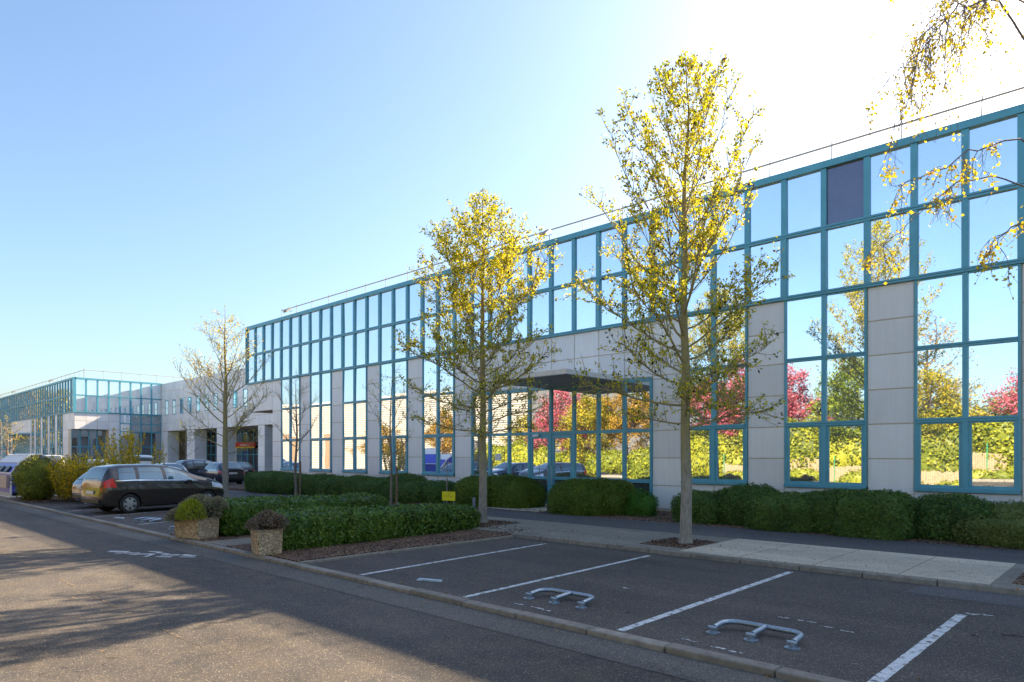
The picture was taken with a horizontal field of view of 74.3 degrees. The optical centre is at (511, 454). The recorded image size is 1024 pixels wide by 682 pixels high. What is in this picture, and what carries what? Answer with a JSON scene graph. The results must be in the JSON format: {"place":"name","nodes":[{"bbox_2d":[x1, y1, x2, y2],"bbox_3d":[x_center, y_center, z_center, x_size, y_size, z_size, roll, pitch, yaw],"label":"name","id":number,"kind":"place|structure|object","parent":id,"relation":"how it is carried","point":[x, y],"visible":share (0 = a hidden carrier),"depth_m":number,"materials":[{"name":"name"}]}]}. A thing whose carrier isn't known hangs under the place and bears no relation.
{"place":"outdoors","nodes":[
{"label":"outdoors","id":0,"kind":"place"},
{"bbox_2d":[26,501,178,533],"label":"parking lot","id":1,"kind":"structure","parent":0,"point":[72,507],"depth_m":22.49,"materials":[{"name":"asphalt"}]},
{"bbox_2d":[81,464,223,512],"bbox_3d":[-12.633,1.128,24.094,2.180,1.644,4.486,0,0,36],"label":"parked car","id":2,"kind":"object","parent":1,"relation":"on","point":[128,488],"visible":0.88,"depth_m":22.81,"materials":[{"name":"paint"}]},
{"bbox_2d":[229,490,399,505],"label":"driveway","id":3,"kind":"structure","parent":0,"point":[235,493],"depth_m":33.29,"materials":[{"name":"asphalt"}]},
{"bbox_2d":[173,305,275,497],"bbox_3d":[-12.241,-2.163,28.705,4.060,8.325,4.547,0,0,-29],"label":"tree","id":4,"kind":"object","parent":3,"relation":"on","point":[225,477],"visible":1,"depth_m":28.39,"materials":[{"name":"plant"}]},
{"bbox_2d":[269,376,322,494],"bbox_3d":[-10.290,-1.075,31.721,2.015,6.050,2.611,0,0,44],"label":"sapling","id":5,"kind":"object","parent":3,"relation":"on","point":[295,462],"visible":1,"depth_m":31.88,"materials":[{"name":"brown plant"}]},
{"bbox_2d":[363,363,415,505],"bbox_3d":[-4.560,-0.742,24.884,2.041,5.385,1.991,0,0,22],"label":"sapling","id":6,"kind":"object","parent":3,"relation":"on","point":[391,470],"visible":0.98,"depth_m":24.93,"materials":[{"name":"brown plant"}]},
{"bbox_2d":[0,505,693,681],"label":"road","id":7,"kind":"structure","parent":0,"point":[257,626],"depth_m":7.50,"materials":[{"name":"asphalt"}]},
{"bbox_2d":[0,500,789,681],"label":"gutter","id":8,"kind":"object","parent":7,"relation":"on","point":[670,664],"depth_m":7.99,"materials":[{"name":"concrete"}]},
{"bbox_2d":[226,529,511,561],"bbox_3d":[-2.527,1.940,15.487,2.890,0.120,6.840,0,0,44],"label":"planting bed","id":9,"kind":"object","parent":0,"point":[306,552],"visible":0.36,"depth_m":14.02,"materials":[{"name":"soil"}]},
{"bbox_2d":[251,528,282,555],"bbox_3d":[-4.672,1.647,12.863,0.477,0.485,0.477,0,0,-39],"label":"planter","id":10,"kind":"object","parent":9,"relation":"on","point":[265,543],"visible":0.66,"depth_m":12.68,"materials":[{"name":"concrete"}]},
{"bbox_2d":[243,509,289,531],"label":"shrub plant","id":11,"kind":"object","parent":10,"relation":"on","point":[262,521],"visible":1,"depth_m":12.73,"materials":[{"name":"brown plant"}]},
{"bbox_2d":[266,502,481,550],"bbox_3d":[-2.987,1.532,15.662,1.386,0.936,6.187,0,0,40],"label":"laurel hedge","id":12,"kind":"object","parent":9,"relation":"on","point":[311,527],"visible":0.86,"depth_m":14.75,"materials":[{"name":"green plant"}]},
{"bbox_2d":[390,188,563,522],"bbox_3d":[-0.897,-2.695,18.591,4.896,9.250,5.007,0,0,-12],"label":"tree","id":13,"kind":"object","parent":9,"relation":"on","point":[508,255],"visible":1,"depth_m":18.13,"materials":[{"name":"yellow plant"}]},
{"bbox_2d":[295,503,1023,581],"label":"bark mulch","id":14,"kind":"object","parent":9,"relation":"on","point":[662,539],"visible":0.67,"depth_m":14.80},
{"bbox_2d":[0,0,1023,397],"label":"sky","id":15,"kind":"structure","parent":0,"point":[165,165],"materials":[{"name":"blue"}]},
{"bbox_2d":[229,484,1023,549],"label":"planting bed","id":16,"kind":"object","parent":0,"point":[238,487],"depth_m":19.46,"materials":[{"name":"soil"}]},
{"bbox_2d":[243,470,310,494],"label":"clipped hedge","id":17,"kind":"object","parent":16,"relation":"on","point":[273,481],"visible":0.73,"depth_m":33.96,"materials":[{"name":"plant"}]},
{"bbox_2d":[298,473,346,496],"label":"clipped hedge","id":18,"kind":"object","parent":16,"relation":"on","point":[319,484],"visible":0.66,"depth_m":31.29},
{"bbox_2d":[336,474,386,498],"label":"clipped hedge","id":19,"kind":"object","parent":16,"relation":"on","point":[373,485],"visible":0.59,"depth_m":29.20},
{"bbox_2d":[381,472,429,503],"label":"clipped hedge","id":20,"kind":"object","parent":16,"relation":"on","point":[409,490],"visible":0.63,"depth_m":27.08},
{"bbox_2d":[417,479,454,502],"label":"clipped hedge","id":21,"kind":"object","parent":16,"relation":"on","point":[432,490],"visible":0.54,"depth_m":26.25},
{"bbox_2d":[450,473,547,507],"bbox_3d":[-0.486,1.332,24.719,3.593,1.336,2.498,0,0,44],"label":"rounded shrub","id":22,"kind":"object","parent":16,"relation":"on","point":[505,490],"visible":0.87,"depth_m":23.99,"materials":[{"name":"plant"}]},
{"bbox_2d":[546,477,635,515],"bbox_3d":[2.602,1.351,21.768,2.799,1.297,2.521,0,0,44],"label":"rounded shrub","id":23,"kind":"object","parent":16,"relation":"on","point":[580,496],"visible":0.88,"depth_m":20.93,"materials":[{"name":"plant"}]},
{"bbox_2d":[621,488,658,515],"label":"bright shrub","id":24,"kind":"object","parent":16,"relation":"on","point":[641,502],"visible":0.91,"depth_m":20.59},
{"bbox_2d":[670,482,997,541],"bbox_3d":[7.593,1.368,16.900,7.678,1.265,2.422,0,0,44],"label":"yew hedge","id":25,"kind":"object","parent":16,"relation":"on","point":[896,515],"visible":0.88,"depth_m":15.64,"materials":[{"name":"plant"}]},
{"bbox_2d":[952,499,1023,548],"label":"juniper hedge","id":26,"kind":"object","parent":16,"relation":"on","point":[1004,528],"visible":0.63,"depth_m":13.88,"materials":[{"name":"plant"}]},
{"bbox_2d":[308,537,1023,681],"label":"parking lot","id":27,"kind":"structure","parent":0,"point":[886,622],"depth_m":8.75,"materials":[{"name":"asphalt"}]},
{"bbox_2d":[299,535,513,563],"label":"kerb","id":28,"kind":"structure","parent":27,"relation":"on","point":[395,551],"depth_m":13.57,"materials":[{"name":"concrete"}]},
{"bbox_2d":[523,588,594,608],"bbox_3d":[0.661,1.897,9.005,1.016,0.105,0.477,0,0,41],"label":"parking barrier","id":29,"kind":"object","parent":27,"relation":"on","point":[564,594],"visible":1,"depth_m":9.04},
{"bbox_2d":[617,571,792,630],"bbox_3d":[2.921,1.946,9.367,0.108,0.001,5.101,0,0,42],"label":"painted line","id":30,"kind":"object","parent":27,"relation":"on","point":[693,605],"visible":1,"depth_m":8.85,"materials":[{"name":"paint"}]},
{"bbox_2d":[706,619,803,650],"bbox_3d":[2.621,1.897,7.210,1.016,0.105,0.477,0,0,44],"label":"parking barrier","id":31,"kind":"object","parent":27,"relation":"on","point":[792,643],"visible":1,"depth_m":7.23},
{"bbox_2d":[867,614,966,681],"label":"painted line","id":32,"kind":"object","parent":27,"relation":"on","point":[892,668],"visible":1,"depth_m":6.68,"materials":[{"name":"paint"}]},
{"bbox_2d":[903,585,1023,607],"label":"asphalt patch","id":33,"kind":"object","parent":27,"relation":"on","point":[981,596],"visible":1,"depth_m":9.35,"materials":[{"name":"asphalt"}]},
{"bbox_2d":[472,516,1023,588],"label":"pavement","id":34,"kind":"structure","parent":0,"point":[638,537],"depth_m":15.68,"materials":[{"name":"concrete"}]},
{"bbox_2d":[640,538,717,548],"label":"soil square","id":35,"kind":"structure","parent":34,"relation":"on","point":[680,546],"depth_m":14.08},
{"bbox_2d":[555,42,795,543],"bbox_3d":[3.356,-3.295,14.032,4.931,10.450,4.507,0,0,-34],"label":"tree","id":36,"kind":"object","parent":35,"relation":"on","point":[686,383],"visible":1,"depth_m":13.93,"materials":[{"name":"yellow plant"}]},
{"bbox_2d":[679,539,1015,584],"bbox_3d":[5.964,1.882,12.393,5.000,0.036,2.580,0,0,44],"label":"concrete pad","id":37,"kind":"object","parent":34,"relation":"on","point":[967,570],"visible":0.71,"depth_m":11.92,"materials":[{"name":"concrete"}]},
{"bbox_2d":[1012,572,1023,584],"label":"soil square","id":38,"kind":"structure","parent":34,"relation":"on","point":[1017,580],"depth_m":9.99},
{"bbox_2d":[852,0,1023,299],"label":"birch tree","id":39,"kind":"object","parent":38,"relation":"on","point":[979,10],"visible":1,"depth_m":9.09,"materials":[{"name":"yellow plant"}]},
{"bbox_2d":[478,508,1023,563],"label":"path","id":40,"kind":"structure","parent":0,"point":[975,553],"depth_m":15.14,"materials":[{"name":"concrete"}]},
{"label":"ground","id":41,"kind":"structure","parent":0,"visible":0},
{"bbox_2d":[9,497,73,502],"bbox_3d":[-19.726,1.945,29.501,2.750,0.110,3.440,0,0,44],"label":"planting bed","id":42,"kind":"object","parent":41,"relation":"on","point":[55,499],"visible":0.21,"depth_m":28.02,"materials":[{"name":"soil"}]},
{"bbox_2d":[10,454,59,500],"bbox_3d":[-20.110,0.967,28.487,1.928,2.039,1.797,0,0,44],"label":"round bush","id":43,"kind":"object","parent":42,"relation":"on","point":[30,478],"visible":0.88,"depth_m":28.05,"materials":[{"name":"plant"}]},
{"bbox_2d":[40,453,122,501],"bbox_3d":[-18.095,0.910,28.654,3.182,2.046,2.869,0,0,44],"label":"forsythia bush","id":44,"kind":"object","parent":42,"relation":"on","point":[71,475],"visible":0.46,"depth_m":27.88,"materials":[{"name":"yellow plant"}]},
{"bbox_2d":[0,370,186,464],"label":"office building","id":45,"kind":"structure","parent":41,"relation":"on","point":[72,415],"depth_m":75.18,"materials":[{"name":"concrete"}]},
{"bbox_2d":[76,377,85,412],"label":"window","id":46,"kind":"structure","parent":45,"relation":"in","point":[80,382],"depth_m":71.31,"materials":[{"name":"glass"}]},
{"bbox_2d":[71,429,104,464],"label":"window","id":47,"kind":"structure","parent":45,"relation":"in","point":[82,441],"depth_m":72.77,"materials":[{"name":"blue glass"}]},
{"bbox_2d":[85,378,97,412],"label":"window","id":48,"kind":"structure","parent":45,"relation":"in","point":[90,383],"depth_m":71.99,"materials":[{"name":"glass"}]},
{"bbox_2d":[96,379,108,413],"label":"window","id":49,"kind":"structure","parent":45,"relation":"in","point":[102,384],"depth_m":72.81,"materials":[{"name":"glass"}]},
{"bbox_2d":[108,380,119,413],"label":"window","id":50,"kind":"structure","parent":45,"relation":"in","point":[113,385],"depth_m":73.57,"materials":[{"name":"glass"}]},
{"bbox_2d":[119,380,130,414],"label":"window","id":51,"kind":"structure","parent":45,"relation":"in","point":[124,386],"depth_m":74.37,"materials":[{"name":"glass"}]},
{"bbox_2d":[130,381,140,414],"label":"window","id":52,"kind":"structure","parent":45,"relation":"in","point":[135,398],"depth_m":75.10,"materials":[{"name":"glass"}]},
{"bbox_2d":[140,382,151,414],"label":"window","id":53,"kind":"structure","parent":45,"relation":"in","point":[145,387],"depth_m":75.91,"materials":[{"name":"glass"}]},
{"bbox_2d":[141,415,150,454],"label":"window","id":54,"kind":"structure","parent":45,"relation":"in","point":[145,419],"depth_m":75.98,"materials":[{"name":"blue glass"}]},
{"bbox_2d":[150,383,161,415],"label":"window","id":55,"kind":"structure","parent":45,"relation":"in","point":[155,404],"depth_m":76.67,"materials":[{"name":"glass"}]},
{"bbox_2d":[151,415,161,462],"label":"window","id":56,"kind":"structure","parent":45,"relation":"in","point":[156,421],"depth_m":76.75,"materials":[{"name":"blue glass"}]},
{"bbox_2d":[169,533,250,541],"bbox_3d":[-5.348,1.940,17.687,2.030,0.120,6.140,0,0,44],"label":"planting bed","id":57,"kind":"object","parent":41,"relation":"on","point":[220,537],"visible":0.14,"depth_m":15.38,"materials":[{"name":"soil"}]},
{"bbox_2d":[174,517,218,539],"bbox_3d":[-7.190,1.657,15.396,0.897,0.465,0.557,0,0,31],"label":"planter","id":58,"kind":"object","parent":57,"relation":"on","point":[199,529],"visible":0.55,"depth_m":15.15,"materials":[{"name":"stone"}]},
{"bbox_2d":[164,494,228,521],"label":"shrub plant","id":59,"kind":"object","parent":58,"relation":"in","point":[198,506],"visible":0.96,"depth_m":15.17,"materials":[{"name":"green plant"}]},
{"bbox_2d":[211,491,389,535],"bbox_3d":[-5.362,1.475,17.550,1.469,1.006,4.967,0,0,44],"label":"laurel hedge","id":60,"kind":"object","parent":57,"relation":"on","point":[238,513],"visible":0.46,"depth_m":16.47,"materials":[{"name":"green plant"}]},
{"bbox_2d":[0,498,851,681],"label":"kerb","id":61,"kind":"structure","parent":41,"relation":"on","point":[750,665],"depth_m":7.78,"materials":[{"name":"concrete"}]},
{"bbox_2d":[245,87,1023,510],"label":"office building","id":62,"kind":"structure","parent":41,"relation":"on","point":[911,379],"depth_m":19.83,"materials":[{"name":"concrete"}]},
{"bbox_2d":[246,325,253,384],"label":"window","id":63,"kind":"structure","parent":62,"relation":"in","point":[250,361],"depth_m":42.98,"materials":[{"name":"glass"}]},
{"bbox_2d":[254,323,261,383],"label":"window","id":64,"kind":"structure","parent":62,"relation":"in","point":[257,327],"depth_m":42.23,"materials":[{"name":"glass"}]},
{"bbox_2d":[262,320,270,381],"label":"window","id":65,"kind":"structure","parent":62,"relation":"in","point":[266,326],"depth_m":41.48,"materials":[{"name":"glass"}]},
{"bbox_2d":[271,318,279,380],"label":"window","id":66,"kind":"structure","parent":62,"relation":"in","point":[275,323],"depth_m":40.70,"materials":[{"name":"glass"}]},
{"bbox_2d":[280,315,288,379],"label":"window","id":67,"kind":"structure","parent":62,"relation":"in","point":[284,321],"depth_m":39.94,"materials":[{"name":"glass"}]},
{"bbox_2d":[280,377,300,470],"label":"window","id":68,"kind":"structure","parent":62,"relation":"in","point":[287,450],"depth_m":39.42,"materials":[{"name":"glass"}]},
{"bbox_2d":[289,312,298,377],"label":"window","id":69,"kind":"structure","parent":62,"relation":"in","point":[293,318],"depth_m":39.22,"materials":[{"name":"glass"}]},
{"bbox_2d":[298,309,308,376],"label":"window","id":70,"kind":"structure","parent":62,"relation":"in","point":[303,341],"depth_m":38.44,"materials":[{"name":"glass"}]},
{"bbox_2d":[308,306,319,374],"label":"window","id":71,"kind":"structure","parent":62,"relation":"in","point":[313,313],"depth_m":37.67,"materials":[{"name":"glass"}]},
{"bbox_2d":[309,372,331,471],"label":"window","id":72,"kind":"structure","parent":62,"relation":"in","point":[321,431],"depth_m":37.09,"materials":[{"name":"glass"}]},
{"bbox_2d":[319,303,329,372],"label":"window","id":73,"kind":"structure","parent":62,"relation":"in","point":[324,310],"depth_m":36.89,"materials":[{"name":"glass"}]},
{"bbox_2d":[330,300,341,371],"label":"window","id":74,"kind":"structure","parent":62,"relation":"in","point":[335,307],"depth_m":36.13,"materials":[{"name":"glass"}]},
{"bbox_2d":[341,297,352,369],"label":"window","id":75,"kind":"structure","parent":62,"relation":"in","point":[347,304],"depth_m":35.34,"materials":[{"name":"glass"}]},
{"bbox_2d":[341,366,366,472],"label":"window","id":76,"kind":"structure","parent":62,"relation":"in","point":[354,380],"depth_m":34.81,"materials":[{"name":"glass"}]},
{"bbox_2d":[353,293,365,367],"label":"window","id":77,"kind":"structure","parent":62,"relation":"in","point":[359,329],"depth_m":34.58,"materials":[{"name":"glass"}]},
{"bbox_2d":[365,289,378,365],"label":"window","id":78,"kind":"structure","parent":62,"relation":"in","point":[371,298],"depth_m":33.82,"materials":[{"name":"glass"}]},
{"bbox_2d":[378,285,391,363],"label":"window","id":79,"kind":"structure","parent":62,"relation":"in","point":[384,294],"depth_m":33.08,"materials":[{"name":"glass"}]},
{"bbox_2d":[379,360,407,473],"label":"window","id":80,"kind":"structure","parent":62,"relation":"in","point":[400,458],"depth_m":32.51,"materials":[{"name":"glass"}]},
{"bbox_2d":[391,281,406,361],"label":"window","id":81,"kind":"structure","parent":62,"relation":"in","point":[398,292],"depth_m":32.31,"materials":[{"name":"glass"}]},
{"bbox_2d":[406,277,420,359],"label":"window","id":82,"kind":"structure","parent":62,"relation":"in","point":[412,298],"depth_m":31.52,"materials":[{"name":"glass"}]},
{"bbox_2d":[420,273,436,356],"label":"window","id":83,"kind":"structure","parent":62,"relation":"in","point":[428,342],"depth_m":30.81,"materials":[{"name":"glass"}]},
{"bbox_2d":[421,353,454,475],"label":"window","id":84,"kind":"structure","parent":62,"relation":"in","point":[438,450],"depth_m":30.24,"materials":[{"name":"glass"}]},
{"bbox_2d":[436,269,452,354],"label":"window","id":85,"kind":"structure","parent":62,"relation":"in","point":[444,271],"depth_m":30.05,"materials":[{"name":"glass"}]},
{"bbox_2d":[469,258,487,349],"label":"window","id":86,"kind":"structure","parent":62,"relation":"in","point":[476,303],"depth_m":28.50,"materials":[{"name":"glass"}]},
{"bbox_2d":[507,246,527,343],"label":"window","id":87,"kind":"structure","parent":62,"relation":"in","point":[522,327],"depth_m":26.79,"materials":[{"name":"glass"}]},
{"bbox_2d":[527,240,550,339],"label":"window","id":88,"kind":"structure","parent":62,"relation":"in","point":[538,309],"depth_m":26.10,"materials":[{"name":"glass"}]},
{"bbox_2d":[530,435,548,502],"bbox_3d":[1.066,0.540,26.067,0.993,2.600,0.156,0,0,44],"label":"door","id":89,"kind":"structure","parent":62,"relation":"in","point":[539,446],"depth_m":26.10,"materials":[{"name":"glass"}]},
{"bbox_2d":[549,233,572,336],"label":"window","id":90,"kind":"structure","parent":62,"relation":"in","point":[560,312],"depth_m":25.38,"materials":[{"name":"glass"}]},
{"bbox_2d":[551,434,571,489],"bbox_3d":[1.868,0.540,25.304,0.993,2.600,0.156,0,0,44],"label":"door","id":91,"kind":"structure","parent":62,"relation":"in","point":[561,467],"depth_m":25.38,"materials":[{"name":"glass"}]},
{"bbox_2d":[572,226,596,333],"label":"window","id":92,"kind":"structure","parent":62,"relation":"in","point":[584,241],"depth_m":24.63,"materials":[{"name":"glass"}]},
{"bbox_2d":[595,219,623,329],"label":"window","id":93,"kind":"structure","parent":62,"relation":"in","point":[603,320],"depth_m":23.91,"materials":[{"name":"glass"}]},
{"bbox_2d":[622,211,650,325],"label":"window","id":94,"kind":"structure","parent":62,"relation":"in","point":[630,225],"depth_m":23.13,"materials":[{"name":"glass"}]},
{"bbox_2d":[649,204,680,321],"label":"window","id":95,"kind":"structure","parent":62,"relation":"in","point":[676,237],"depth_m":22.24,"materials":[{"name":"glass"}]},
{"bbox_2d":[678,194,712,315],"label":"window","id":96,"kind":"structure","parent":62,"relation":"in","point":[700,293],"depth_m":21.47,"materials":[{"name":"glass"}]},
{"bbox_2d":[688,306,747,484],"bbox_3d":[6.293,-1.794,21.121,2.194,5.431,0.122,0,0,44],"label":"window","id":97,"kind":"structure","parent":62,"relation":"in","point":[719,450],"depth_m":20.99,"materials":[{"name":"glass"}]},
{"bbox_2d":[710,184,747,310],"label":"window","id":98,"kind":"structure","parent":62,"relation":"in","point":[722,268],"depth_m":20.76,"materials":[{"name":"glass"}]},
{"bbox_2d":[744,173,783,306],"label":"window","id":99,"kind":"structure","parent":62,"relation":"in","point":[764,223],"depth_m":20.00,"materials":[{"name":"glass"}]},
{"bbox_2d":[780,161,823,299],"bbox_3d":[8.254,-6.325,19.241,1.206,3.690,0.140,0,0,44],"label":"window","id":100,"kind":"structure","parent":62,"relation":"in","point":[801,228],"depth_m":19.27,"materials":[{"name":"glass"}]},
{"bbox_2d":[784,288,866,488],"bbox_3d":[8.699,-1.794,18.832,2.194,5.431,0.122,0,0,44],"label":"window","id":101,"kind":"structure","parent":62,"relation":"in","point":[825,335],"depth_m":18.79,"materials":[{"name":"glass"}]},
{"bbox_2d":[821,149,866,293],"bbox_3d":[9.065,-6.325,18.469,1.181,3.690,0.140,0,0,44],"label":"window","id":102,"kind":"structure","parent":62,"relation":"in","point":[843,218],"depth_m":18.50,"materials":[{"name":"blue glass"}]},
{"bbox_2d":[864,135,913,287],"bbox_3d":[9.867,-6.325,17.706,1.181,3.690,0.140,0,0,44],"label":"window","id":103,"kind":"structure","parent":62,"relation":"in","point":[876,195],"depth_m":17.77,"materials":[{"name":"glass"}]},
{"bbox_2d":[909,120,964,279],"bbox_3d":[10.660,-6.325,16.952,1.206,3.690,0.140,0,0,44],"label":"window","id":104,"kind":"structure","parent":62,"relation":"in","point":[934,250],"depth_m":17.00,"materials":[{"name":"glass"}]},
{"bbox_2d":[914,263,1020,493],"bbox_3d":[11.106,-1.794,16.544,2.194,5.431,0.122,0,0,44],"label":"window","id":105,"kind":"structure","parent":62,"relation":"in","point":[967,335],"depth_m":16.50,"materials":[{"name":"glass"}]},
{"bbox_2d":[961,104,1021,271],"bbox_3d":[11.472,-6.325,16.180,1.181,3.690,0.140,0,0,44],"label":"window","id":106,"kind":"structure","parent":62,"relation":"in","point":[982,220],"depth_m":16.21,"materials":[{"name":"glass"}]},
{"bbox_2d":[1017,103,1023,263],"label":"window","id":107,"kind":"structure","parent":62,"relation":"in","point":[1020,117],"depth_m":15.76,"materials":[{"name":"metal"}]},
{"bbox_2d":[511,533,1023,595],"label":"kerb","id":108,"kind":"structure","parent":41,"relation":"on","point":[960,585],"depth_m":11.43,"materials":[{"name":"concrete"}]},
{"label":"pavement","id":109,"kind":"structure","parent":0,"visible":0},
{"bbox_2d":[0,453,66,497],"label":"van","id":110,"kind":"object","parent":109,"relation":"on","point":[9,462],"visible":0.25,"depth_m":30.10,"materials":[{"name":"blue paint"}]},
{"bbox_2d":[86,427,145,464],"bbox_3d":[-19.543,0.215,34.106,2.971,3.436,2.623,0,0,25],"label":"forsythia bush","id":111,"kind":"object","parent":109,"relation":"on","point":[126,453],"visible":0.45,"depth_m":33.70,"materials":[{"name":"yellow plant"}]},
{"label":"courtyard","id":112,"kind":"structure","parent":0,"visible":0},
{"bbox_2d":[161,368,272,471],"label":"office building","id":113,"kind":"structure","parent":112,"relation":"on","point":[259,457],"depth_m":70.20,"materials":[{"name":"concrete"}]},
{"bbox_2d":[236,429,258,471],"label":"window","id":114,"kind":"structure","parent":113,"relation":"in","point":[250,455],"depth_m":70.83,"materials":[{"name":"black glass"}]},
{"bbox_2d":[196,462,244,483],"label":"parked car","id":115,"kind":"object","parent":112,"relation":"on","point":[213,470],"visible":0.64,"depth_m":43.67,"materials":[{"name":"paint"}]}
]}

